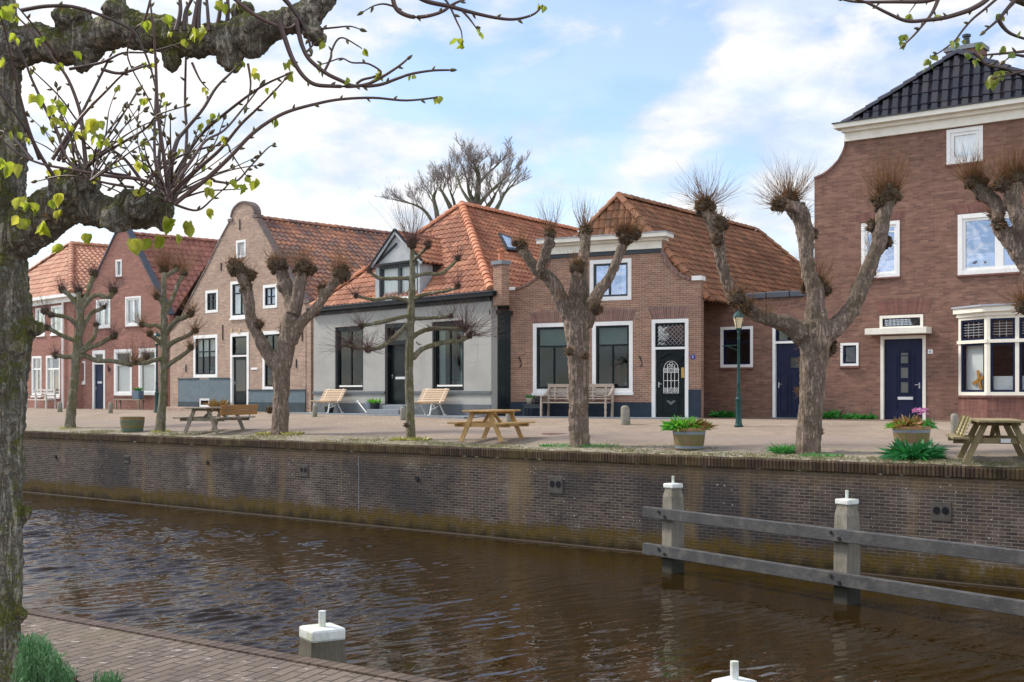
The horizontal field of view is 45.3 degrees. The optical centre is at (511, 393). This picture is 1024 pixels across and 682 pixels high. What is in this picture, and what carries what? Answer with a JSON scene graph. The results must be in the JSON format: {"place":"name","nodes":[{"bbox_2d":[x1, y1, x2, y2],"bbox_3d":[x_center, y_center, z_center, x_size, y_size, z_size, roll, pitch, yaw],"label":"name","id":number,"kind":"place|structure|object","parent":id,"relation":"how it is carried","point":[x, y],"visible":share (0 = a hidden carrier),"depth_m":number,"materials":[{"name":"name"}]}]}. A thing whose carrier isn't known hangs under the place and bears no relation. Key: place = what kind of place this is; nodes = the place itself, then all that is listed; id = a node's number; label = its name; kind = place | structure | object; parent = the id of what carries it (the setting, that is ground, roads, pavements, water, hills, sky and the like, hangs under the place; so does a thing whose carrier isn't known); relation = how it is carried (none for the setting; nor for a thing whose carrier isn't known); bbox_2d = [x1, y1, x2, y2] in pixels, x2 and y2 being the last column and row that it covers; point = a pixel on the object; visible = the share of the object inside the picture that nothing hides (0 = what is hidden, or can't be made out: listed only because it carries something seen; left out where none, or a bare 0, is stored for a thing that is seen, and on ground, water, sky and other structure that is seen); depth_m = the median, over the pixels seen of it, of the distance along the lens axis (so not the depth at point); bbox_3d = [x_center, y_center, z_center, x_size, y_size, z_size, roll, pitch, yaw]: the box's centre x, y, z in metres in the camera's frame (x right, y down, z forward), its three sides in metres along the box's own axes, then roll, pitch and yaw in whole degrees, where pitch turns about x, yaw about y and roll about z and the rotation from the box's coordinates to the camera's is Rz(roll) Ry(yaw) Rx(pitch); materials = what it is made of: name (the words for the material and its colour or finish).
{"place":"outdoors","nodes":[
{"label":"outdoors","id":0,"kind":"place"},
{"bbox_2d":[65,408,153,409],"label":"pavement","id":1,"kind":"structure","parent":0,"point":[131,409],"depth_m":56.07,"materials":[{"name":"brick"}]},
{"bbox_2d":[113,399,145,409],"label":"wooden bench","id":2,"kind":"object","parent":1,"relation":"on","point":[129,399],"visible":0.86,"depth_m":56.32,"materials":[{"name":"grey wood"}]},
{"bbox_2d":[132,387,143,398],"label":"planter box","id":3,"kind":"object","parent":2,"relation":"on","point":[137,393],"visible":1,"depth_m":56.12,"materials":[{"name":"grey metal"}]},
{"bbox_2d":[21,615,400,681],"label":"quay paving","id":4,"kind":"structure","parent":0,"point":[89,650],"depth_m":7.32,"materials":[{"name":"brick"}]},
{"bbox_2d":[8,631,80,681],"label":"herb shrub","id":5,"kind":"object","parent":4,"relation":"on","point":[36,661],"visible":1,"depth_m":4.46,"materials":[{"name":"green plant"}]},
{"bbox_2d":[89,669,110,681],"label":"herb sprig","id":6,"kind":"object","parent":4,"relation":"on","point":[102,678],"visible":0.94,"depth_m":4.54,"materials":[{"name":"green plant"}]},
{"bbox_2d":[103,668,124,681],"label":"herb sprig","id":7,"kind":"object","parent":4,"relation":"on","point":[113,678],"visible":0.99,"depth_m":4.55,"materials":[{"name":"green plant"}]},
{"bbox_2d":[0,0,546,681],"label":"lime tree","id":8,"kind":"object","parent":4,"relation":"on","point":[80,40],"visible":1,"depth_m":5.29,"materials":[{"name":"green plant"}]},
{"bbox_2d":[839,0,1023,91],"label":"lime tree","id":9,"kind":"object","parent":4,"relation":"on","point":[992,81],"visible":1,"depth_m":5.18,"materials":[{"name":"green plant"}]},
{"bbox_2d":[289,412,483,418],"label":"pavement","id":10,"kind":"structure","parent":0,"point":[449,416],"depth_m":40.50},
{"bbox_2d":[311,389,346,412],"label":"slatted bench","id":11,"kind":"object","parent":10,"relation":"on","point":[328,400],"visible":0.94,"depth_m":44.78,"materials":[{"name":"brown wood"}]},
{"bbox_2d":[367,405,405,414],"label":"stone step","id":12,"kind":"object","parent":10,"relation":"on","point":[389,409],"visible":0.72,"depth_m":42.12,"materials":[{"name":"grey stone"}]},
{"bbox_2d":[366,398,382,408],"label":"potted plant","id":13,"kind":"object","parent":12,"relation":"on","point":[375,404],"visible":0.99,"depth_m":42.69,"materials":[{"name":"green plant"}]},
{"bbox_2d":[414,388,449,414],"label":"slatted bench","id":14,"kind":"object","parent":10,"relation":"on","point":[430,398],"visible":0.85,"depth_m":40.27,"materials":[{"name":"brown wood"}]},
{"bbox_2d":[16,0,1023,470],"label":"sky","id":15,"kind":"structure","parent":0,"point":[609,97],"materials":[{"name":"blue"}]},
{"bbox_2d":[22,492,1023,681],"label":"canal water","id":16,"kind":"structure","parent":0,"point":[451,607],"depth_m":19.16,"materials":[{"name":"brown liquid"}]},
{"bbox_2d":[298,610,346,662],"bbox_3d":[-1.254,2.918,8.100,0.289,2.963,0.289,0,0,-32],"label":"mooring post","id":17,"kind":"object","parent":16,"relation":"in","point":[322,639],"visible":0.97,"depth_m":8.02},
{"bbox_2d":[22,430,1023,589],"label":"quay wall","id":18,"kind":"structure","parent":16,"relation":"in","point":[598,500],"depth_m":26.77,"materials":[{"name":"brick"}]},
{"bbox_2d":[72,429,1023,467],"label":"quay edge grass","id":19,"kind":"structure","parent":18,"relation":"on","point":[617,448],"depth_m":26.16,"materials":[{"name":"green plant"}]},
{"bbox_2d":[712,660,756,681],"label":"mooring post","id":20,"kind":"object","parent":16,"relation":"in","point":[734,676],"visible":1,"depth_m":6.88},
{"bbox_2d":[642,476,1023,616],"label":"guide fence","id":21,"kind":"object","parent":16,"relation":"in","point":[845,578],"visible":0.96,"depth_m":19.22,"materials":[{"name":"wood"}]},
{"bbox_2d":[25,408,1023,466],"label":"street","id":22,"kind":"structure","parent":0,"point":[862,439],"depth_m":31.48,"materials":[{"name":"brick"}]},
{"bbox_2d":[26,389,55,408],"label":"garden bench","id":23,"kind":"object","parent":22,"relation":"on","point":[45,399],"visible":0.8,"depth_m":60.74,"materials":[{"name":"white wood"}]},
{"bbox_2d":[36,254,158,427],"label":"lime tree","id":24,"kind":"object","parent":22,"relation":"on","point":[79,323],"visible":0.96,"depth_m":41.57,"materials":[{"name":"brown plant"}]},
{"bbox_2d":[27,241,174,408],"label":"corner house","id":25,"kind":"structure","parent":22,"relation":"on","point":[69,259],"depth_m":62.09,"materials":[{"name":"red brick"}]},
{"bbox_2d":[31,356,41,396],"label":"window","id":26,"kind":"structure","parent":25,"relation":"in","point":[36,360],"depth_m":63.04,"materials":[{"name":"white paint"}]},
{"bbox_2d":[35,308,44,336],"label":"window","id":27,"kind":"structure","parent":25,"relation":"in","point":[38,315],"depth_m":62.72,"materials":[{"name":"white paint"}]},
{"bbox_2d":[46,356,59,398],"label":"window","id":28,"kind":"structure","parent":25,"relation":"in","point":[52,365],"depth_m":61.80,"materials":[{"name":"white paint"}]},
{"bbox_2d":[50,305,60,335],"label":"window","id":29,"kind":"structure","parent":25,"relation":"in","point":[57,309],"depth_m":61.37,"materials":[{"name":"white paint"}]},
{"bbox_2d":[120,417,144,431],"bbox_3d":[-11.932,0.973,38.543,0.754,0.468,0.754,0,0,0],"label":"barrel tub","id":30,"kind":"object","parent":22,"relation":"on","point":[131,424],"visible":1,"depth_m":38.24,"materials":[{"name":"brown wood"}]},
{"bbox_2d":[81,229,218,408],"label":"gabled house","id":31,"kind":"structure","parent":22,"relation":"on","point":[104,385],"depth_m":57.99,"materials":[{"name":"red brick"}]},
{"bbox_2d":[95,364,102,408],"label":"door","id":32,"kind":"structure","parent":31,"relation":"in","point":[99,367],"depth_m":59.02,"materials":[{"name":"blue paint"}]},
{"bbox_2d":[96,299,110,329],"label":"window","id":33,"kind":"structure","parent":31,"relation":"in","point":[105,314],"depth_m":58.82,"materials":[{"name":"white paint"}]},
{"bbox_2d":[115,259,121,277],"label":"window","id":34,"kind":"structure","parent":31,"relation":"in","point":[117,262],"depth_m":58.09,"materials":[{"name":"white paint"}]},
{"bbox_2d":[113,349,131,396],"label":"window","id":35,"kind":"structure","parent":31,"relation":"in","point":[122,374],"depth_m":58.02,"materials":[{"name":"white paint"}]},
{"bbox_2d":[124,296,140,327],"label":"window","id":36,"kind":"structure","parent":31,"relation":"in","point":[133,302],"depth_m":57.59,"materials":[{"name":"white paint"}]},
{"bbox_2d":[138,348,155,395],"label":"window","id":37,"kind":"structure","parent":31,"relation":"in","point":[146,373],"depth_m":56.84,"materials":[{"name":"white paint"}]},
{"bbox_2d":[151,331,160,412],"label":"lamp post","id":38,"kind":"object","parent":22,"relation":"on","point":[157,335],"visible":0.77,"depth_m":48.66,"materials":[{"name":"green metal"}]},
{"bbox_2d":[125,230,213,431],"bbox_3d":[-10.569,-1.880,38.286,2.804,6.626,2.652,0,0,0],"label":"lime tree","id":39,"kind":"object","parent":22,"relation":"on","point":[164,343],"visible":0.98,"depth_m":37.89,"materials":[{"name":"brown plant"}]},
{"bbox_2d":[166,407,215,410],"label":"brick steps","id":40,"kind":"structure","parent":22,"relation":"on","point":[176,408],"depth_m":52.49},
{"bbox_2d":[173,404,257,433],"bbox_3d":[-8.858,0.757,36.783,1.654,0.864,2.100,0,0,18],"label":"picnic table","id":41,"kind":"object","parent":22,"relation":"on","point":[237,411],"visible":0.98,"depth_m":36.20,"materials":[{"name":"brown wood"}]},
{"bbox_2d":[280,431,304,434],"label":"weed tuft","id":42,"kind":"object","parent":22,"relation":"on","point":[292,433],"visible":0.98,"depth_m":34.44,"materials":[{"name":"plant"}]},
{"bbox_2d":[223,237,371,434],"bbox_3d":[-6.067,-1.597,35.059,4.326,5.982,2.151,0,0,8],"label":"lime tree","id":43,"kind":"object","parent":22,"relation":"on","point":[279,358],"visible":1,"depth_m":34.73,"materials":[{"name":"brown plant"}]},
{"bbox_2d":[170,201,508,411],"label":"shoulder gable house","id":44,"kind":"structure","parent":22,"relation":"on","point":[224,359],"depth_m":51.52,"materials":[{"name":"brick"}]},
{"bbox_2d":[199,398,208,406],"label":"cellar window","id":45,"kind":"structure","parent":44,"relation":"in","point":[201,400],"depth_m":52.80,"materials":[{"name":"white paint"}]},
{"bbox_2d":[193,334,217,377],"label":"window","id":46,"kind":"structure","parent":44,"relation":"in","point":[205,355],"depth_m":52.92,"materials":[{"name":"white paint"}]},
{"bbox_2d":[205,290,217,312],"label":"window","id":47,"kind":"structure","parent":44,"relation":"in","point":[211,305],"depth_m":52.53,"materials":[{"name":"white paint"}]},
{"bbox_2d":[229,281,244,319],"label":"window","id":48,"kind":"structure","parent":44,"relation":"in","point":[236,300],"depth_m":51.28,"materials":[{"name":"white paint"}]},
{"bbox_2d":[232,336,246,354],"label":"transom window","id":49,"kind":"structure","parent":44,"relation":"in","point":[239,343],"depth_m":51.44,"materials":[{"name":"clear glass"}]},
{"bbox_2d":[234,357,246,404],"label":"door","id":50,"kind":"structure","parent":44,"relation":"in","point":[240,363],"depth_m":50.99,"materials":[{"name":"green paint"}]},
{"bbox_2d":[236,239,245,257],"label":"shutter window","id":51,"kind":"structure","parent":44,"relation":"in","point":[240,244],"depth_m":50.89,"materials":[{"name":"white paint"}]},
{"bbox_2d":[263,284,276,308],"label":"window","id":52,"kind":"structure","parent":44,"relation":"in","point":[269,291],"depth_m":49.56,"materials":[{"name":"white paint"}]},
{"bbox_2d":[262,331,279,388],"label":"window","id":53,"kind":"structure","parent":44,"relation":"in","point":[272,336],"depth_m":49.76,"materials":[{"name":"white paint"}]},
{"bbox_2d":[400,407,405,419],"bbox_3d":[-3.417,0.652,38.543,0.212,0.471,0.212,0,0,0],"label":"bollard","id":54,"kind":"object","parent":22,"relation":"on","point":[402,413],"visible":0.9,"depth_m":38.46,"materials":[{"name":"stone"}]},
{"bbox_2d":[311,178,511,438],"bbox_3d":[-2.475,-2.082,30.941,5.249,6.923,2.822,0,0,-11],"label":"lime tree","id":55,"kind":"object","parent":22,"relation":"on","point":[411,355],"visible":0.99,"depth_m":31.23,"materials":[{"name":"brown plant"}]},
{"bbox_2d":[376,149,461,220],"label":"bare tree","id":56,"kind":"object","parent":22,"relation":"on","point":[440,176],"visible":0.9,"depth_m":82.13,"materials":[{"name":"brown plant"}]},
{"bbox_2d":[407,436,433,440],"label":"weed tuft","id":57,"kind":"object","parent":22,"relation":"on","point":[419,438],"visible":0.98,"depth_m":30.93,"materials":[{"name":"plant"}]},
{"bbox_2d":[305,200,578,415],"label":"plastered house","id":58,"kind":"structure","parent":22,"relation":"on","point":[494,264],"depth_m":42.73,"materials":[{"name":"grey paint"}]},
{"bbox_2d":[336,326,362,390],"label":"window","id":59,"kind":"structure","parent":58,"relation":"in","point":[349,370],"depth_m":45.59,"materials":[{"name":"black paint"}]},
{"bbox_2d":[390,328,405,342],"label":"transom window","id":60,"kind":"structure","parent":58,"relation":"in","point":[401,339],"depth_m":42.91,"materials":[{"name":"clear glass"}]},
{"bbox_2d":[391,345,405,403],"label":"door","id":61,"kind":"structure","parent":58,"relation":"in","point":[397,351],"depth_m":42.61,"materials":[{"name":"black paint"}]},
{"bbox_2d":[433,320,463,390],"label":"window","id":62,"kind":"structure","parent":58,"relation":"in","point":[448,359],"depth_m":40.97,"materials":[{"name":"glass"}]},
{"bbox_2d":[489,310,512,415],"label":"wooden gate","id":63,"kind":"structure","parent":58,"relation":"attached to","point":[503,371],"depth_m":39.08,"materials":[{"name":"green paint"}]},
{"bbox_2d":[442,133,532,208],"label":"bare tree","id":64,"kind":"object","parent":22,"relation":"on","point":[470,154],"visible":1,"depth_m":77.29,"materials":[{"name":"brown plant"}]},
{"bbox_2d":[447,409,535,442],"bbox_3d":[-0.489,0.794,30.038,1.543,0.777,1.750,0,0,26],"label":"picnic table","id":65,"kind":"object","parent":22,"relation":"on","point":[485,423],"visible":0.98,"depth_m":29.67,"materials":[{"name":"brown wood"}]},
{"bbox_2d":[538,443,573,446],"bbox_3d":[1.106,1.164,27.824,1.061,0.095,1.103,0,0,0],"label":"grass tuft","id":66,"kind":"object","parent":22,"relation":"on","point":[548,445],"visible":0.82,"depth_m":27.72,"materials":[{"name":"green plant"}]},
{"bbox_2d":[508,189,652,447],"bbox_3d":[1.531,-1.694,27.597,3.439,6.164,2.056,0,0,0],"label":"lime tree","id":67,"kind":"object","parent":22,"relation":"on","point":[579,308],"visible":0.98,"depth_m":27.43,"materials":[{"name":"brown plant"}]},
{"bbox_2d":[621,405,630,424],"bbox_3d":[3.063,0.613,33.055,0.281,0.570,0.281,0,0,0],"label":"bollard","id":68,"kind":"object","parent":22,"relation":"on","point":[625,414],"visible":0.91,"depth_m":32.95,"materials":[{"name":"stone"}]},
{"bbox_2d":[509,192,803,418],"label":"gabled house","id":69,"kind":"structure","parent":22,"relation":"on","point":[646,348],"depth_m":37.90,"materials":[{"name":"red brick"}]},
{"bbox_2d":[531,323,568,395],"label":"window","id":70,"kind":"structure","parent":69,"relation":"in","point":[550,364],"depth_m":38.82,"materials":[{"name":"white paint"}]},
{"bbox_2d":[590,258,630,300],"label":"window","id":71,"kind":"structure","parent":69,"relation":"in","point":[595,265],"depth_m":37.58,"materials":[{"name":"glass"}]},
{"bbox_2d":[591,321,633,394],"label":"window","id":72,"kind":"structure","parent":69,"relation":"in","point":[612,342],"depth_m":37.82,"materials":[{"name":"white paint"}]},
{"bbox_2d":[655,322,684,346],"bbox_3d":[5.058,-1.747,37.322,0.944,0.720,1.405,0,0,28],"label":"transom window","id":73,"kind":"structure","parent":69,"relation":"in","point":[674,333],"depth_m":37.55,"materials":[{"name":"glass"}]},
{"bbox_2d":[656,325,684,416],"bbox_3d":[4.752,-0.667,36.742,0.938,2.769,0.116,0,0,28],"label":"door","id":74,"kind":"structure","parent":69,"relation":"in","point":[670,363],"depth_m":36.73,"materials":[{"name":"black paint"}]},
{"bbox_2d":[659,415,717,449],"bbox_3d":[3.734,0.812,26.020,1.315,0.753,1.078,0,0,0],"label":"barrel tub","id":75,"kind":"object","parent":22,"relation":"on","point":[689,433],"visible":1,"depth_m":25.80,"materials":[{"name":"brown wood"}]},
{"bbox_2d":[708,409,735,416],"bbox_3d":[6.554,0.620,37.797,1.144,0.321,1.120,0,0,0],"label":"weed tuft","id":76,"kind":"object","parent":22,"relation":"on","point":[722,414],"visible":0.91,"depth_m":37.63,"materials":[{"name":"green plant"}]},
{"bbox_2d":[722,311,744,426],"bbox_3d":[5.597,-0.632,30.952,0.546,2.957,0.302,0,0,20],"label":"lamp post","id":77,"kind":"object","parent":22,"relation":"on","point":[738,320],"visible":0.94,"depth_m":30.87,"materials":[{"name":"green metal"}]},
{"bbox_2d":[704,290,806,417],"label":"annex building","id":78,"kind":"structure","parent":22,"relation":"on","point":[769,373],"depth_m":37.39,"materials":[{"name":"brown brick"}]},
{"bbox_2d":[719,326,753,369],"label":"window","id":79,"kind":"structure","parent":78,"relation":"in","point":[728,335],"depth_m":38.08,"materials":[{"name":"glass"}]},
{"bbox_2d":[776,330,791,340],"bbox_3d":[8.728,-1.778,37.250,0.877,0.428,1.405,0,0,38],"label":"transom window","id":80,"kind":"structure","parent":78,"relation":"in","point":[780,336],"depth_m":37.18,"materials":[{"name":"clear glass"}]},
{"bbox_2d":[776,343,799,417],"bbox_3d":[8.316,-0.383,36.728,0.872,2.219,0.116,0,0,38],"label":"door","id":81,"kind":"structure","parent":78,"relation":"in","point":[787,369],"depth_m":36.78,"materials":[{"name":"blue paint"}]},
{"bbox_2d":[763,442,795,453],"bbox_3d":[5.420,1.101,24.527,0.826,0.311,0.822,0,0,0],"label":"grass bush","id":82,"kind":"object","parent":22,"relation":"on","point":[785,449],"visible":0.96,"depth_m":24.43,"materials":[{"name":"green plant"}]},
{"bbox_2d":[664,141,923,454],"bbox_3d":[5.628,-1.914,24.547,5.669,6.535,2.050,0,0,-14],"label":"lime tree","id":83,"kind":"object","parent":22,"relation":"on","point":[815,334],"visible":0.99,"depth_m":24.22,"materials":[{"name":"brown plant"}]},
{"bbox_2d":[799,452,844,456],"bbox_3d":[5.976,1.175,23.710,0.886,0.087,0.915,0,0,-30],"label":"grass tuft","id":84,"kind":"object","parent":22,"relation":"on","point":[827,455],"visible":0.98,"depth_m":23.56,"materials":[{"name":"green plant"}]},
{"bbox_2d":[883,407,939,445],"bbox_3d":[8.036,0.680,24.683,1.110,0.789,0.995,0,0,0],"label":"barrel tub","id":85,"kind":"object","parent":22,"relation":"on","point":[912,430],"visible":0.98,"depth_m":24.47,"materials":[{"name":"brown wood"}]},
{"bbox_2d":[876,436,948,461],"bbox_3d":[7.420,1.030,22.734,1.366,0.519,1.359,0,0,0],"label":"leafy plant","id":86,"kind":"object","parent":22,"relation":"on","point":[921,450],"visible":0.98,"depth_m":22.48,"materials":[{"name":"green plant"}]},
{"bbox_2d":[814,33,1023,420],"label":"brick house","id":87,"kind":"structure","parent":22,"relation":"on","point":[935,329],"depth_m":34.16,"materials":[{"name":"brown brick"}]},
{"bbox_2d":[839,343,859,367],"bbox_3d":[10.186,-1.095,36.036,0.609,0.727,1.445,0,0,38],"label":"window","id":88,"kind":"structure","parent":87,"relation":"in","point":[849,358],"depth_m":35.63,"materials":[{"name":"white paint"}]},
{"bbox_2d":[861,220,900,278],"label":"window","id":89,"kind":"structure","parent":87,"relation":"in","point":[889,261],"depth_m":34.97,"materials":[{"name":"glass"}]},
{"bbox_2d":[880,314,922,327],"bbox_3d":[11.394,-2.006,35.108,1.248,0.395,1.405,0,0,38],"label":"transom window","id":90,"kind":"structure","parent":87,"relation":"in","point":[892,321],"depth_m":34.78,"materials":[{"name":"beige paint"}]},
{"bbox_2d":[885,339,921,419],"bbox_3d":[11.041,-0.384,34.577,1.108,2.291,0.116,0,0,38],"label":"door","id":91,"kind":"structure","parent":87,"relation":"in","point":[903,357],"depth_m":34.58,"materials":[{"name":"blue paint"}]},
{"bbox_2d":[945,125,982,166],"bbox_3d":[12.387,-6.742,33.520,1.036,1.012,0.222,0,0,38],"label":"window","id":92,"kind":"structure","parent":87,"relation":"in","point":[967,136],"depth_m":33.57,"materials":[{"name":"white paint"}]},
{"bbox_2d":[951,303,1023,420],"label":"bay window","id":93,"kind":"structure","parent":87,"relation":"in","point":[986,395],"depth_m":32.55,"materials":[{"name":"white wood"}]},
{"bbox_2d":[956,212,1020,276],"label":"window","id":94,"kind":"structure","parent":87,"relation":"in","point":[980,253],"depth_m":33.50,"materials":[{"name":"white paint"}]},
{"bbox_2d":[950,413,958,432],"bbox_3d":[9.783,0.684,27.105,0.190,0.476,0.190,0,0,0],"label":"bollard","id":95,"kind":"object","parent":22,"relation":"on","point":[954,420],"visible":0.81,"depth_m":27.04,"materials":[{"name":"stone"}]},
{"bbox_2d":[934,127,1023,314],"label":"lime tree","id":96,"kind":"object","parent":22,"relation":"on","point":[1010,184],"visible":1,"depth_m":21.70,"materials":[{"name":"brown plant"}]},
{"bbox_2d":[945,414,1023,464],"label":"picnic table","id":97,"kind":"object","parent":22,"relation":"on","point":[995,436],"visible":0.98,"depth_m":21.14,"materials":[{"name":"brown wood"}]},
{"bbox_2d":[484,416,698,418],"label":"pavement","id":98,"kind":"structure","parent":0,"point":[594,417],"depth_m":36.45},
{"bbox_2d":[522,404,544,415],"bbox_3d":[0.683,0.531,38.378,0.635,0.378,0.340,0,0,28],"label":"side table","id":99,"kind":"object","parent":98,"relation":"on","point":[527,406],"visible":0.89,"depth_m":38.32,"materials":[{"name":"grey paint"}]},
{"bbox_2d":[525,394,534,403],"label":"potted plant","id":100,"kind":"object","parent":99,"relation":"on","point":[529,399],"visible":1,"depth_m":38.36,"materials":[{"name":"ceramic"}]},
{"bbox_2d":[540,384,613,416],"bbox_3d":[1.993,0.217,37.705,2.249,1.012,0.653,0,0,28],"label":"garden bench","id":101,"kind":"object","parent":98,"relation":"on","point":[549,391],"visible":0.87,"depth_m":37.73,"materials":[{"name":"grey wood"}]},
{"bbox_2d":[704,417,796,419],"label":"pavement","id":102,"kind":"structure","parent":0,"point":[747,418],"depth_m":36.07,"materials":[{"name":"brick"}]},
{"bbox_2d":[822,409,841,418],"bbox_3d":[9.176,0.587,35.674,0.996,0.370,1.038,0,0,0],"label":"weed tuft","id":103,"kind":"object","parent":102,"relation":"on","point":[835,414],"visible":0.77,"depth_m":35.47,"materials":[{"name":"green plant"}]},
{"bbox_2d":[789,419,961,421],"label":"pavement","id":104,"kind":"structure","parent":0,"point":[878,420],"depth_m":33.68,"materials":[{"name":"brick"}]},
{"bbox_2d":[840,411,856,418],"bbox_3d":[9.742,0.640,35.330,0.601,0.238,0.690,0,0,0],"label":"weed tuft","id":105,"kind":"object","parent":104,"relation":"on","point":[847,416],"visible":0.88,"depth_m":35.20,"materials":[{"name":"green plant"}]},
{"bbox_2d":[853,412,879,418],"bbox_3d":[10.092,0.637,35.026,0.787,0.252,0.756,0,0,0],"label":"weed tuft","id":106,"kind":"object","parent":104,"relation":"on","point":[865,416],"visible":0.95,"depth_m":34.87,"materials":[{"name":"green plant"}]},
{"label":"canal bed","id":107,"kind":"structure","parent":0,"visible":0},
{"bbox_2d":[24,607,449,681],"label":"quay wall","id":108,"kind":"structure","parent":107,"relation":"on","point":[363,670],"depth_m":7.63,"materials":[{"name":"brick"}]},
{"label":"pavement","id":109,"kind":"structure","parent":0,"visible":0},
{"bbox_2d":[204,398,233,406],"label":"shrub","id":110,"kind":"object","parent":109,"relation":"on","point":[214,404],"visible":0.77,"depth_m":50.66,"materials":[{"name":"orange plant"}]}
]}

